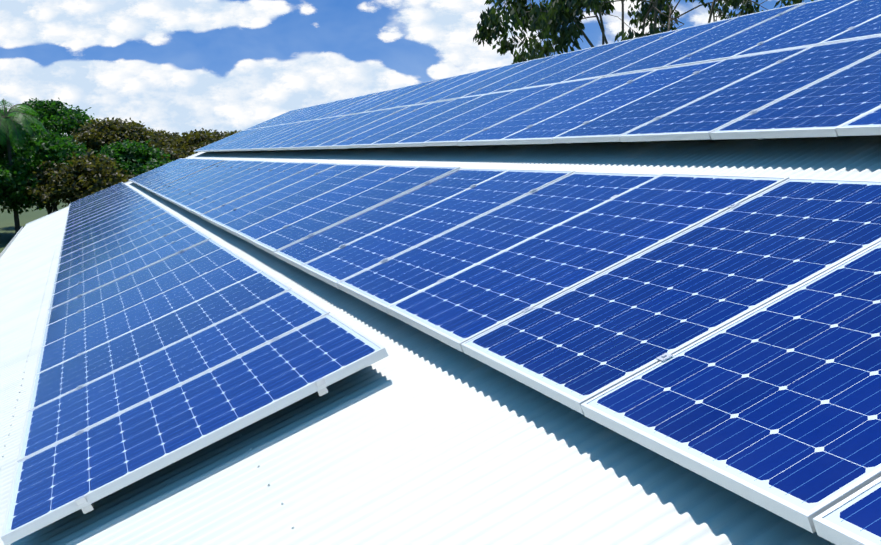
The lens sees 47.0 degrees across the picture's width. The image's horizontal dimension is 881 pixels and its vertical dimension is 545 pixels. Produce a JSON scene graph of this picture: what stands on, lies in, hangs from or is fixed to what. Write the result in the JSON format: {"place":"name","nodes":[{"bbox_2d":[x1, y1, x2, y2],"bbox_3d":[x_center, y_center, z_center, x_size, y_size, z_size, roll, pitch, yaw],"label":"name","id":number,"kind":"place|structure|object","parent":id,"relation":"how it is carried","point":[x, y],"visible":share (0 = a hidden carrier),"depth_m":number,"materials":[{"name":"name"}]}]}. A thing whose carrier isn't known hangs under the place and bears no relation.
{"place":"outdoors","nodes":[
{"label":"outdoors","id":0,"kind":"place"},
{"bbox_2d":[0,199,75,252],"bbox_3d":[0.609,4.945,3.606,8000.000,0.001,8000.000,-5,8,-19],"label":"ground","id":1,"kind":"structure","parent":0,"point":[7,229],"depth_m":88.96,"materials":[{"name":"green plant"}]},
{"bbox_2d":[0,164,30,214],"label":"tree","id":2,"kind":"object","parent":1,"relation":"on","point":[13,202],"visible":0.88,"depth_m":65.39,"materials":[{"name":"green plant"}]},
{"bbox_2d":[0,110,32,168],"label":"tree","id":3,"kind":"object","parent":1,"relation":"on","point":[4,148],"visible":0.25,"depth_m":68.45,"materials":[{"name":"green plant"}]},
{"bbox_2d":[0,108,43,165],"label":"tree","id":4,"kind":"object","parent":1,"relation":"on","point":[26,130],"visible":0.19,"depth_m":70.38,"materials":[{"name":"green plant"}]},
{"bbox_2d":[0,99,46,234],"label":"palm tree","id":5,"kind":"object","parent":1,"relation":"on","point":[11,115],"visible":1,"depth_m":66.44,"materials":[{"name":"green plant"}]},
{"bbox_2d":[0,129,86,214],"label":"tree","id":6,"kind":"object","parent":1,"relation":"on","point":[51,146],"visible":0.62,"depth_m":66.11,"materials":[{"name":"green plant"}]},
{"bbox_2d":[4,97,101,210],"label":"tree","id":7,"kind":"object","parent":1,"relation":"on","point":[59,116],"visible":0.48,"depth_m":78.53,"materials":[{"name":"green plant"}]},
{"bbox_2d":[23,148,138,209],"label":"tree","id":8,"kind":"object","parent":1,"relation":"on","point":[98,173],"visible":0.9,"depth_m":64.74,"materials":[{"name":"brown plant"}]},
{"bbox_2d":[67,117,163,171],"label":"tree","id":9,"kind":"object","parent":1,"relation":"on","point":[96,134],"visible":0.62,"depth_m":74.24,"materials":[{"name":"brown plant"}]},
{"bbox_2d":[93,139,175,186],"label":"tree","id":10,"kind":"object","parent":1,"relation":"on","point":[139,157],"visible":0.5,"depth_m":69.99,"materials":[{"name":"green plant"}]},
{"bbox_2d":[144,127,181,145],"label":"tree","id":11,"kind":"object","parent":1,"relation":"on","point":[161,135],"visible":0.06,"depth_m":83.67,"materials":[{"name":"green plant"}]},
{"bbox_2d":[138,146,194,172],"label":"tree","id":12,"kind":"object","parent":1,"relation":"on","point":[179,152],"visible":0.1,"depth_m":74.48,"materials":[{"name":"green plant"}]},
{"bbox_2d":[159,128,232,154],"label":"tree","id":13,"kind":"object","parent":1,"relation":"on","point":[191,142],"visible":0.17,"depth_m":78.50,"materials":[{"name":"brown plant"}]},
{"bbox_2d":[473,0,813,63],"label":"tree","id":14,"kind":"object","parent":1,"relation":"on","point":[546,19],"visible":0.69,"depth_m":50.89,"materials":[{"name":"green plant"}]},
{"bbox_2d":[0,0,816,135],"label":"sky","id":15,"kind":"structure","parent":0,"point":[180,66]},
{"bbox_2d":[0,135,880,544],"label":"roof corrugated","id":16,"kind":"object","parent":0,"point":[416,437],"visible":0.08,"depth_m":3.76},
{"bbox_2d":[75,186,327,513],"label":"mounting rails","id":17,"kind":"object","parent":16,"relation":"on","point":[81,500],"visible":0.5,"depth_m":4.20,"materials":[{"name":"silver metal"}]},
{"bbox_2d":[67,188,132,216],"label":"solar panel","id":18,"kind":"object","parent":17,"relation":"attached to","point":[94,204],"visible":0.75,"depth_m":24.38,"materials":[{"name":"glass"}]},
{"bbox_2d":[66,189,135,218],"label":"solar panel","id":19,"kind":"object","parent":17,"relation":"attached to","point":[104,202],"visible":0.56,"depth_m":23.49,"materials":[{"name":"glass"}]},
{"bbox_2d":[66,191,137,221],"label":"solar panel","id":20,"kind":"object","parent":17,"relation":"attached to","point":[98,207],"visible":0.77,"depth_m":22.52,"materials":[{"name":"glass"}]},
{"bbox_2d":[65,192,140,224],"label":"solar panel","id":21,"kind":"object","parent":17,"relation":"attached to","point":[102,208],"visible":0.71,"depth_m":21.55,"materials":[{"name":"glass"}]},
{"bbox_2d":[64,194,143,228],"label":"solar panel","id":22,"kind":"object","parent":17,"relation":"attached to","point":[103,211],"visible":0.67,"depth_m":20.58,"materials":[{"name":"glass"}]},
{"bbox_2d":[64,196,146,231],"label":"solar panel","id":23,"kind":"object","parent":17,"relation":"attached to","point":[105,213],"visible":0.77,"depth_m":19.66,"materials":[{"name":"glass"}]},
{"bbox_2d":[63,198,149,235],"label":"solar panel","id":24,"kind":"object","parent":17,"relation":"attached to","point":[103,217],"visible":0.46,"depth_m":18.80,"materials":[{"name":"glass"}]},
{"bbox_2d":[62,200,152,240],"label":"solar panel","id":25,"kind":"object","parent":17,"relation":"attached to","point":[105,220],"visible":0.77,"depth_m":17.76,"materials":[{"name":"glass"}]},
{"bbox_2d":[61,202,157,245],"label":"solar panel","id":26,"kind":"object","parent":17,"relation":"attached to","point":[106,224],"visible":0.58,"depth_m":16.84,"materials":[{"name":"glass"}]},
{"bbox_2d":[60,205,162,250],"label":"solar panel","id":27,"kind":"object","parent":17,"relation":"attached to","point":[109,227],"visible":0.71,"depth_m":15.87,"materials":[{"name":"glass"}]},
{"bbox_2d":[58,208,168,257],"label":"solar panel","id":28,"kind":"object","parent":17,"relation":"attached to","point":[114,231],"visible":0.79,"depth_m":14.90,"materials":[{"name":"glass"}]},
{"bbox_2d":[57,212,173,265],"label":"solar panel","id":29,"kind":"object","parent":17,"relation":"attached to","point":[105,241],"visible":0.6,"depth_m":13.98,"materials":[{"name":"glass"}]},
{"bbox_2d":[55,215,180,273],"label":"solar panel","id":30,"kind":"object","parent":17,"relation":"attached to","point":[114,244],"visible":0.71,"depth_m":13.05,"materials":[{"name":"glass"}]},
{"bbox_2d":[53,219,189,283],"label":"solar panel","id":31,"kind":"object","parent":17,"relation":"attached to","point":[118,251],"visible":0.73,"depth_m":12.07,"materials":[{"name":"glass"}]},
{"bbox_2d":[51,225,198,294],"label":"solar panel","id":32,"kind":"object","parent":17,"relation":"attached to","point":[105,266],"visible":0.62,"depth_m":11.14,"materials":[{"name":"glass"}]},
{"bbox_2d":[48,231,210,309],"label":"solar panel","id":33,"kind":"object","parent":17,"relation":"attached to","point":[124,269],"visible":0.85,"depth_m":10.16,"materials":[{"name":"glass"}]},
{"bbox_2d":[44,239,223,326],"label":"solar panel","id":34,"kind":"object","parent":17,"relation":"attached to","point":[113,288],"visible":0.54,"depth_m":9.25,"materials":[{"name":"glass"}]},
{"bbox_2d":[40,247,240,346],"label":"solar panel","id":35,"kind":"object","parent":17,"relation":"attached to","point":[108,307],"visible":0.62,"depth_m":8.30,"materials":[{"name":"glass"}]},
{"bbox_2d":[35,257,262,374],"bbox_3d":[-2.122,0.293,7.370,1.650,0.040,0.998,-26,14,-15],"label":"solar panel","id":36,"kind":"object","parent":17,"relation":"attached to","point":[87,338],"visible":0.75,"depth_m":7.33,"materials":[{"name":"glass"}]},
{"bbox_2d":[27,270,291,411],"bbox_3d":[-1.783,0.403,6.423,1.650,0.042,0.998,-26,14,-15],"label":"solar panel","id":37,"kind":"object","parent":17,"relation":"attached to","point":[100,361],"visible":0.77,"depth_m":6.37,"materials":[{"name":"glass"}]},
{"bbox_2d":[17,289,329,461],"bbox_3d":[-1.447,0.514,5.480,1.650,0.042,0.998,-26,14,-15],"label":"solar panel","id":38,"kind":"object","parent":17,"relation":"attached to","point":[86,406],"visible":0.85,"depth_m":5.41,"materials":[{"name":"glass"}]},
{"bbox_2d":[1,313,387,544],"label":"solar panel","id":39,"kind":"object","parent":17,"relation":"attached to","point":[98,461],"visible":1,"depth_m":4.38,"materials":[{"name":"glass"}]},
{"bbox_2d":[144,162,738,361],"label":"panel clamps","id":40,"kind":"object","parent":16,"relation":"on","point":[664,356],"visible":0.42,"depth_m":4.97,"materials":[{"name":"silver metal"}]},
{"bbox_2d":[142,159,211,188],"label":"solar panel","id":41,"kind":"object","parent":40,"relation":"attached to","point":[173,174],"visible":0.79,"depth_m":23.56,"materials":[{"name":"glass"}]},
{"bbox_2d":[145,159,217,189],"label":"solar panel","id":42,"kind":"object","parent":40,"relation":"on","point":[179,174],"visible":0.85,"depth_m":22.61,"materials":[{"name":"glass"}]},
{"bbox_2d":[148,159,223,191],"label":"solar panel","id":43,"kind":"object","parent":40,"relation":"attached to","point":[185,174],"visible":0.81,"depth_m":21.61,"materials":[{"name":"glass"}]},
{"bbox_2d":[151,160,230,193],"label":"solar panel","id":44,"kind":"object","parent":40,"relation":"on","point":[187,177],"visible":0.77,"depth_m":20.71,"materials":[{"name":"glass"}]},
{"bbox_2d":[154,160,237,195],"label":"solar panel","id":45,"kind":"object","parent":40,"relation":"attached to","point":[192,178],"visible":0.6,"depth_m":19.80,"materials":[{"name":"glass"}]},
{"bbox_2d":[158,160,246,197],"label":"solar panel","id":46,"kind":"object","parent":40,"relation":"on","point":[199,178],"visible":0.75,"depth_m":18.82,"materials":[{"name":"glass"}]},
{"bbox_2d":[162,160,253,200],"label":"solar panel","id":47,"kind":"object","parent":40,"relation":"on","point":[166,196],"visible":0.69,"depth_m":17.89,"materials":[{"name":"glass"}]},
{"bbox_2d":[167,161,264,202],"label":"solar panel","id":48,"kind":"object","parent":40,"relation":"attached to","point":[212,181],"visible":0.79,"depth_m":16.92,"materials":[{"name":"glass"}]},
{"bbox_2d":[172,161,276,205],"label":"solar panel","id":49,"kind":"object","parent":40,"relation":"on","point":[220,182],"visible":0.67,"depth_m":15.99,"materials":[{"name":"glass"}]},
{"bbox_2d":[178,162,288,208],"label":"solar panel","id":50,"kind":"object","parent":40,"relation":"on","point":[183,204],"visible":0.75,"depth_m":15.04,"materials":[{"name":"glass"}]},
{"bbox_2d":[184,162,302,212],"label":"solar panel","id":51,"kind":"object","parent":40,"relation":"on","point":[230,190],"visible":0.65,"depth_m":14.09,"materials":[{"name":"glass"}]},
{"bbox_2d":[192,162,320,216],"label":"solar panel","id":52,"kind":"object","parent":40,"relation":"on","point":[215,204],"visible":0.81,"depth_m":13.11,"materials":[{"name":"glass"}]},
{"bbox_2d":[200,163,339,222],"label":"solar panel","id":53,"kind":"object","parent":40,"relation":"attached to","point":[262,192],"visible":0.77,"depth_m":12.18,"materials":[{"name":"glass"}]},
{"bbox_2d":[210,164,360,228],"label":"solar panel","id":54,"kind":"object","parent":40,"relation":"on","point":[250,207],"visible":0.62,"depth_m":11.25,"materials":[{"name":"glass"}]},
{"bbox_2d":[222,164,387,235],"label":"solar panel","id":55,"kind":"object","parent":40,"relation":"on","point":[233,227],"visible":0.88,"depth_m":10.28,"materials":[{"name":"glass"}]},
{"bbox_2d":[236,165,418,244],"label":"solar panel","id":56,"kind":"object","parent":40,"relation":"on","point":[256,231],"visible":0.71,"depth_m":9.35,"materials":[{"name":"glass"}]},
{"bbox_2d":[253,166,459,255],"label":"solar panel","id":57,"kind":"object","parent":40,"relation":"attached to","point":[335,214],"visible":0.9,"depth_m":8.35,"materials":[{"name":"glass"}]},
{"bbox_2d":[274,168,509,269],"bbox_3d":[-0.379,-0.427,7.477,1.650,0.041,0.998,-26,14,-15],"label":"solar panel","id":58,"kind":"object","parent":40,"relation":"on","point":[298,254],"visible":0.79,"depth_m":7.43,"materials":[{"name":"glass"}]},
{"bbox_2d":[301,169,574,288],"bbox_3d":[-0.044,-0.320,6.531,1.650,0.040,0.998,-26,14,-15],"label":"solar panel","id":59,"kind":"object","parent":40,"relation":"attached to","point":[335,267],"visible":0.81,"depth_m":6.47,"materials":[{"name":"glass"}]},
{"bbox_2d":[337,171,660,313],"bbox_3d":[0.296,-0.211,5.586,1.650,0.041,0.998,-26,14,-15],"label":"solar panel","id":60,"kind":"object","parent":40,"relation":"attached to","point":[383,286],"visible":0.71,"depth_m":5.53,"materials":[{"name":"glass"}]},
{"bbox_2d":[387,173,789,351],"bbox_3d":[0.631,-0.105,4.638,1.650,0.040,0.998,-26,14,-15],"label":"solar panel","id":61,"kind":"object","parent":40,"relation":"attached to","point":[456,310],"visible":0.85,"depth_m":4.55,"materials":[{"name":"glass"}]},
{"bbox_2d":[461,178,880,414],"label":"solar panel","id":62,"kind":"object","parent":40,"relation":"attached to","point":[575,347],"visible":0.94,"depth_m":3.60,"materials":[{"name":"glass"}]},
{"bbox_2d":[581,242,880,532],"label":"solar panel","id":63,"kind":"object","parent":40,"relation":"attached to","point":[773,406],"visible":0.97,"depth_m":2.64,"materials":[{"name":"glass"}]},
{"bbox_2d":[812,477,880,544],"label":"solar panel","id":64,"kind":"object","parent":40,"relation":"attached to","point":[854,518],"visible":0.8,"depth_m":2.01,"materials":[{"name":"glass"},{"name":"silicon solar cells"},{"name":"aluminium frame"}]},
{"bbox_2d":[210,13,880,151],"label":"rail clamps","id":65,"kind":"object","parent":16,"relation":"on","point":[750,112],"visible":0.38,"depth_m":9.77,"materials":[{"name":"silver metal"}]},
{"bbox_2d":[230,121,302,150],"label":"solar panel","id":66,"kind":"object","parent":65,"relation":"attached to","point":[261,137],"visible":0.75,"depth_m":23.36,"materials":[{"name":"glass"}]},
{"bbox_2d":[236,120,311,150],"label":"solar panel","id":67,"kind":"object","parent":65,"relation":"attached to","point":[269,136],"visible":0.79,"depth_m":22.41,"materials":[{"name":"glass"}]},
{"bbox_2d":[243,119,319,150],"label":"solar panel","id":68,"kind":"object","parent":65,"relation":"attached to","point":[276,136],"visible":0.6,"depth_m":21.51,"materials":[{"name":"glass"}]},
{"bbox_2d":[251,117,331,150],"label":"solar panel","id":69,"kind":"object","parent":65,"relation":"attached to","point":[256,148],"visible":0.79,"depth_m":20.53,"materials":[{"name":"glass"}]},
{"bbox_2d":[259,115,345,150],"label":"solar panel","id":70,"kind":"object","parent":65,"relation":"attached to","point":[266,147],"visible":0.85,"depth_m":19.55,"materials":[{"name":"glass"}]},
{"bbox_2d":[268,113,359,149],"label":"solar panel","id":71,"kind":"object","parent":65,"relation":"attached to","point":[276,147],"visible":0.67,"depth_m":18.65,"materials":[{"name":"glass"},{"name":"silicon"},{"name":"aluminium"}]},
{"bbox_2d":[278,111,373,149],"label":"solar panel","id":72,"kind":"object","parent":65,"relation":"attached to","point":[314,134],"visible":0.75,"depth_m":17.66,"materials":[{"name":"glass"},{"name":"silicon"},{"name":"aluminium"}]},
{"bbox_2d":[289,108,391,149],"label":"solar panel","id":73,"kind":"object","parent":65,"relation":"attached to","point":[327,133],"visible":0.65,"depth_m":16.75,"materials":[{"name":"glass"},{"name":"silicon"},{"name":"aluminium"}]},
{"bbox_2d":[305,92,378,120],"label":"solar panel","id":74,"kind":"object","parent":65,"relation":"attached to","point":[341,106],"visible":0.67,"depth_m":22.83,"materials":[{"name":"glass"}]},
{"bbox_2d":[314,89,392,119],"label":"solar panel","id":75,"kind":"object","parent":65,"relation":"attached to","point":[351,105],"visible":0.65,"depth_m":21.92,"materials":[{"name":"glass"}]},
{"bbox_2d":[301,105,411,149],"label":"solar panel","id":76,"kind":"object","parent":65,"relation":"attached to","point":[312,145],"visible":0.83,"depth_m":15.76,"materials":[{"name":"glass"},{"name":"silicon"},{"name":"aluminium"}]},
{"bbox_2d":[326,86,406,117],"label":"solar panel","id":77,"kind":"object","parent":65,"relation":"attached to","point":[362,103],"visible":0.54,"depth_m":21.00,"materials":[{"name":"glass"}]},
{"bbox_2d":[315,102,432,148],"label":"solar panel","id":78,"kind":"object","parent":65,"relation":"attached to","point":[355,132],"visible":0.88,"depth_m":14.82,"materials":[{"name":"glass"},{"name":"silicon"},{"name":"aluminium"}]},
{"bbox_2d":[335,83,420,116],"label":"solar panel","id":79,"kind":"object","parent":65,"relation":"attached to","point":[376,100],"visible":0.48,"depth_m":20.08,"materials":[{"name":"glass"}]},
{"bbox_2d":[331,99,454,148],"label":"solar panel","id":80,"kind":"object","parent":65,"relation":"attached to","point":[344,144],"visible":0.65,"depth_m":13.92,"materials":[{"name":"glass"},{"name":"silicon"},{"name":"aluminium"}]},
{"bbox_2d":[348,79,439,114],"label":"solar panel","id":81,"kind":"object","parent":65,"relation":"attached to","point":[385,100],"visible":0.62,"depth_m":19.05,"materials":[{"name":"glass"}]},
{"bbox_2d":[362,75,458,112],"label":"solar panel","id":82,"kind":"object","parent":65,"relation":"attached to","point":[404,96],"visible":0.56,"depth_m":18.14,"materials":[{"name":"glass"}]},
{"bbox_2d":[349,94,484,147],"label":"solar panel","id":83,"kind":"object","parent":65,"relation":"attached to","point":[397,128],"visible":0.75,"depth_m":12.93,"materials":[{"name":"glass"},{"name":"silicon"},{"name":"aluminium"}]},
{"bbox_2d":[377,71,478,110],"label":"solar panel","id":84,"kind":"object","parent":65,"relation":"attached to","point":[426,91],"visible":0.58,"depth_m":17.19,"materials":[{"name":"glass"}]},
{"bbox_2d":[370,89,517,147],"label":"solar panel","id":85,"kind":"object","parent":65,"relation":"attached to","point":[391,140],"visible":0.77,"depth_m":11.99,"materials":[{"name":"glass"},{"name":"silicon"},{"name":"aluminium"}]},
{"bbox_2d":[394,66,502,107],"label":"solar panel","id":86,"kind":"object","parent":65,"relation":"attached to","point":[445,88],"visible":0.62,"depth_m":16.21,"materials":[{"name":"glass"}]},
{"bbox_2d":[414,60,529,104],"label":"solar panel","id":87,"kind":"object","parent":65,"relation":"attached to","point":[469,83],"visible":0.62,"depth_m":15.29,"materials":[{"name":"glass"},{"name":"silicon"},{"name":"aluminium"}]},
{"bbox_2d":[394,84,553,146],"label":"solar panel","id":88,"kind":"object","parent":65,"relation":"attached to","point":[418,139],"visible":0.65,"depth_m":11.05,"materials":[{"name":"glass"}]},
{"bbox_2d":[435,54,559,101],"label":"solar panel","id":89,"kind":"object","parent":65,"relation":"attached to","point":[492,80],"visible":0.58,"depth_m":14.33,"materials":[{"name":"glass"},{"name":"silicon"},{"name":"aluminium"}]},
{"bbox_2d":[423,76,602,145],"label":"solar panel","id":90,"kind":"object","parent":65,"relation":"attached to","point":[453,137],"visible":0.77,"depth_m":10.07,"materials":[{"name":"glass"}]},
{"bbox_2d":[460,47,593,97],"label":"solar panel","id":91,"kind":"object","parent":65,"relation":"attached to","point":[524,73],"visible":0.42,"depth_m":13.40,"materials":[{"name":"glass"}]},
{"bbox_2d":[457,69,657,145],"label":"solar panel","id":92,"kind":"object","parent":65,"relation":"attached to","point":[494,134],"visible":0.79,"depth_m":9.14,"materials":[{"name":"glass"}]},
{"bbox_2d":[488,38,634,93],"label":"solar panel","id":93,"kind":"object","parent":65,"relation":"attached to","point":[557,67],"visible":0.54,"depth_m":12.45,"materials":[{"name":"glass"}]},
{"bbox_2d":[520,28,682,88],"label":"solar panel","id":94,"kind":"object","parent":65,"relation":"attached to","point":[596,60],"visible":0.6,"depth_m":11.49,"materials":[{"name":"glass"}]},
{"bbox_2d":[499,59,724,144],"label":"solar panel","id":95,"kind":"object","parent":65,"relation":"attached to","point":[544,131],"visible":0.65,"depth_m":8.19,"materials":[{"name":"glass"}]},
{"bbox_2d":[560,17,735,82],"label":"solar panel","id":96,"kind":"object","parent":65,"relation":"attached to","point":[636,55],"visible":0.54,"depth_m":10.55,"materials":[{"name":"glass"}]},
{"bbox_2d":[551,45,813,142],"bbox_3d":[1.716,-1.270,7.289,1.650,0.041,0.998,-26,14,-15],"label":"solar panel","id":97,"kind":"object","parent":65,"relation":"attached to","point":[613,125],"visible":0.73,"depth_m":7.23,"materials":[{"name":"glass"}]},
{"bbox_2d":[605,2,804,76],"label":"solar panel","id":98,"kind":"object","parent":65,"relation":"attached to","point":[696,43],"visible":0.69,"depth_m":9.57,"materials":[{"name":"glass"}]},
{"bbox_2d":[619,35,880,141],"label":"solar panel","id":99,"kind":"object","parent":65,"relation":"attached to","point":[702,118],"visible":0.9,"depth_m":6.28,"materials":[{"name":"glass"}]},
{"bbox_2d":[661,0,854,67],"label":"solar panel","id":100,"kind":"object","parent":65,"relation":"attached to","point":[753,36],"visible":0.73,"depth_m":8.64,"materials":[{"name":"glass"}]},
{"bbox_2d":[710,52,880,139],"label":"solar panel","id":101,"kind":"object","parent":65,"relation":"attached to","point":[827,106],"visible":1,"depth_m":5.34,"materials":[{"name":"glass"}]},
{"bbox_2d":[730,0,880,57],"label":"solar panel","id":102,"kind":"object","parent":65,"relation":"attached to","point":[822,28],"visible":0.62,"depth_m":7.69,"materials":[{"name":"glass"}]},
{"bbox_2d":[818,15,880,44],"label":"solar panel","id":103,"kind":"object","parent":65,"relation":"attached to","point":[870,27],"visible":0.56,"depth_m":6.91,"materials":[{"name":"glass"}]},
{"bbox_2d":[836,106,880,135],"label":"solar panel","id":104,"kind":"object","parent":65,"relation":"attached to","point":[868,123],"visible":1,"depth_m":4.62,"materials":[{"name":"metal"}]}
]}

